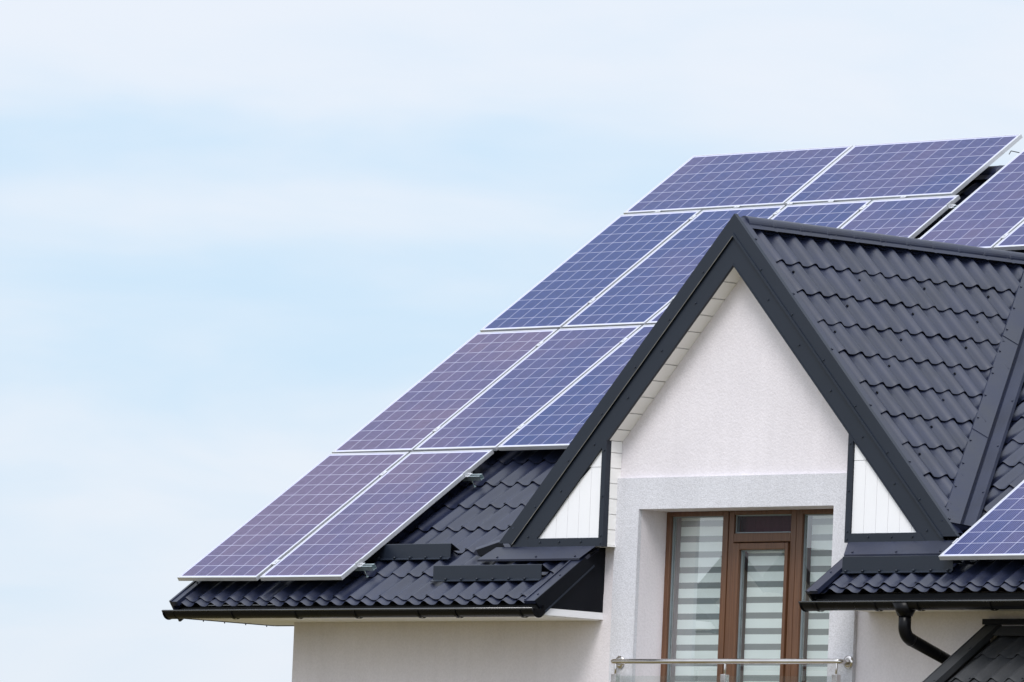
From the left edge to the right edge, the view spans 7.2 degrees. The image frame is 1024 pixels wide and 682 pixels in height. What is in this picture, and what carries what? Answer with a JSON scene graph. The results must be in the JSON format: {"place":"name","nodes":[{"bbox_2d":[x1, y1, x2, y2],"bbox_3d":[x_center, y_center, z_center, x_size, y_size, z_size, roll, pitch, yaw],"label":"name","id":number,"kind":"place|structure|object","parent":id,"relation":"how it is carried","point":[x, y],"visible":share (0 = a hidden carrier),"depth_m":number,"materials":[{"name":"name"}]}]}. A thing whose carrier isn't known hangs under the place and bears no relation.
{"place":"outdoors","nodes":[
{"label":"outdoors","id":0,"kind":"place"},
{"bbox_2d":[0,0,1023,681],"label":"sky","id":1,"kind":"structure","parent":0,"point":[234,234],"materials":[{"name":"blue"}]},
{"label":"mounting rail","id":2,"kind":"object","parent":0,"visible":0},
{"bbox_2d":[480,210,701,331],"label":"solar panel","id":3,"kind":"object","parent":2,"relation":"attached to","point":[561,295],"visible":1,"depth_m":68.84,"materials":[{"name":"glass"}]},
{"bbox_2d":[562,205,785,328],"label":"solar panel","id":4,"kind":"object","parent":2,"relation":"attached to","point":[645,290],"visible":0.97,"depth_m":68.10,"materials":[{"name":"glass"}]},
{"bbox_2d":[646,200,871,324],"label":"solar panel","id":5,"kind":"object","parent":2,"relation":"attached to","point":[836,214],"visible":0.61,"depth_m":67.76,"materials":[{"name":"glass"}]},
{"bbox_2d":[840,195,959,237],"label":"solar panel","id":6,"kind":"object","parent":2,"relation":"attached to","point":[909,217],"visible":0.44,"depth_m":66.98,"materials":[{"name":"glass"}]},
{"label":"mounting rail","id":7,"kind":"object","parent":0,"visible":0},
{"bbox_2d":[919,149,1023,248],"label":"solar panel","id":8,"kind":"object","parent":7,"relation":"attached to","point":[989,213],"visible":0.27,"depth_m":66.26,"materials":[{"name":"glass"}]},
{"bbox_2d":[993,221,1023,250],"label":"solar panel","id":9,"kind":"object","parent":7,"relation":"attached to","point":[1013,239],"visible":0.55,"depth_m":65.41,"materials":[{"name":"glass"}]},
{"bbox_3d":[3.670,1.539,59.925,1.062,0.156,0.070,-2,29,47],"label":"mounting rail","id":10,"kind":"object","parent":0,"visible":0},
{"bbox_2d":[938,480,1023,559],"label":"solar panel","id":11,"kind":"object","parent":10,"relation":"attached to","point":[996,531],"visible":1,"depth_m":60.12,"materials":[{"name":"glass"}]},
{"label":"ground","id":12,"kind":"structure","parent":0,"visible":0},
{"bbox_2d":[161,165,1023,681],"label":"house","id":13,"kind":"structure","parent":12,"relation":"on","point":[865,389],"depth_m":62.89,"materials":[{"name":"white paint"}]},
{"bbox_2d":[271,559,376,577],"bbox_3d":[-1.845,1.856,65.656,2.192,0.164,0.070,-2,29,47],"label":"mounting rail","id":14,"kind":"object","parent":13,"relation":"attached to","point":[362,566],"visible":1,"depth_m":64.93,"materials":[{"name":"metal"}]},
{"bbox_2d":[177,452,408,580],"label":"solar panel","id":15,"kind":"object","parent":14,"relation":"attached to","point":[290,518],"visible":1,"depth_m":66.48,"materials":[{"name":"glass"}]},
{"bbox_2d":[260,450,493,580],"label":"solar panel","id":16,"kind":"object","parent":14,"relation":"attached to","point":[385,508],"visible":1,"depth_m":65.71,"materials":[{"name":"glass"}]},
{"bbox_2d":[379,469,483,487],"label":"mounting rail","id":17,"kind":"object","parent":13,"relation":"attached to","point":[469,475],"visible":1,"depth_m":65.75,"materials":[{"name":"metal"}]},
{"bbox_2d":[432,424,524,431],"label":"mounting rail","id":18,"kind":"object","parent":13,"relation":"attached to","point":[517,428],"visible":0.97,"depth_m":66.19,"materials":[{"name":"metal"}]},
{"bbox_2d":[332,329,557,452],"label":"solar panel","id":19,"kind":"object","parent":18,"relation":"attached to","point":[443,392],"visible":1,"depth_m":67.67,"materials":[{"name":"glass"}]},
{"bbox_2d":[414,325,641,451],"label":"solar panel","id":20,"kind":"object","parent":18,"relation":"attached to","point":[527,388],"visible":1,"depth_m":66.92,"materials":[{"name":"glass"}]},
{"bbox_2d":[498,324,654,450],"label":"solar panel","id":21,"kind":"object","parent":18,"relation":"attached to","point":[559,421],"visible":0.48,"depth_m":66.13,"materials":[{"name":"glass"}]},
{"bbox_2d":[536,338,627,346],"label":"mounting rail","id":22,"kind":"object","parent":13,"relation":"attached to","point":[621,341],"visible":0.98,"depth_m":67.01,"materials":[{"name":"metal"}]},
{"bbox_2d":[660,511,729,681],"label":"window","id":23,"kind":"structure","parent":13,"relation":"in","point":[672,517],"depth_m":63.33,"materials":[{"name":"brown wood"}]},
{"bbox_2d":[675,518,722,681],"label":"roller blind","id":24,"kind":"object","parent":13,"relation":"attached to","point":[699,588],"visible":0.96,"depth_m":63.24,"materials":[{"name":"fabric"}]},
{"bbox_2d":[611,656,852,681],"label":"balcony railing","id":25,"kind":"object","parent":13,"relation":"attached to","point":[621,661],"visible":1,"depth_m":62.20,"materials":[{"name":"metal"}]},
{"bbox_2d":[723,510,796,681],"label":"balcony door","id":26,"kind":"structure","parent":13,"relation":"in","point":[740,543],"depth_m":62.73,"materials":[{"name":"brown wood"}]},
{"bbox_2d":[741,516,790,531],"bbox_3d":[2.010,1.417,62.723,0.016,0.190,0.660,7,-6,-42],"label":"transom window pane","id":27,"kind":"object","parent":26,"relation":"attached to","point":[765,523],"visible":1,"depth_m":62.76,"materials":[{"name":"black glass"}]},
{"bbox_2d":[743,551,784,681],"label":"roller blind","id":28,"kind":"object","parent":13,"relation":"attached to","point":[764,602],"visible":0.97,"depth_m":62.66,"materials":[{"name":"fabric"}]},
{"bbox_2d":[655,195,906,211],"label":"mounting rail","id":29,"kind":"object","parent":13,"relation":"attached to","point":[737,206],"visible":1,"depth_m":68.31,"materials":[{"name":"metal"}]},
{"bbox_2d":[624,145,852,213],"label":"solar panel","id":30,"kind":"object","parent":29,"relation":"attached to","point":[742,179],"visible":1,"depth_m":69.39,"materials":[{"name":"glass"}]},
{"bbox_2d":[785,134,1022,205],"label":"solar panel","id":31,"kind":"object","parent":29,"relation":"attached to","point":[915,169],"visible":1,"depth_m":67.91,"materials":[{"name":"glass"}]},
{"bbox_2d":[790,509,833,681],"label":"window","id":32,"kind":"structure","parent":13,"relation":"in","point":[802,532],"depth_m":62.30,"materials":[{"name":"brown wood"}]},
{"bbox_2d":[806,515,832,681],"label":"roller blind","id":33,"kind":"object","parent":13,"relation":"attached to","point":[821,561],"visible":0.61,"depth_m":62.27,"materials":[{"name":"fabric"}]},
{"bbox_2d":[688,200,957,220],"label":"mounting rail","id":34,"kind":"object","parent":13,"relation":"attached to","point":[951,205],"visible":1,"depth_m":66.80,"materials":[{"name":"metal"}]}
]}

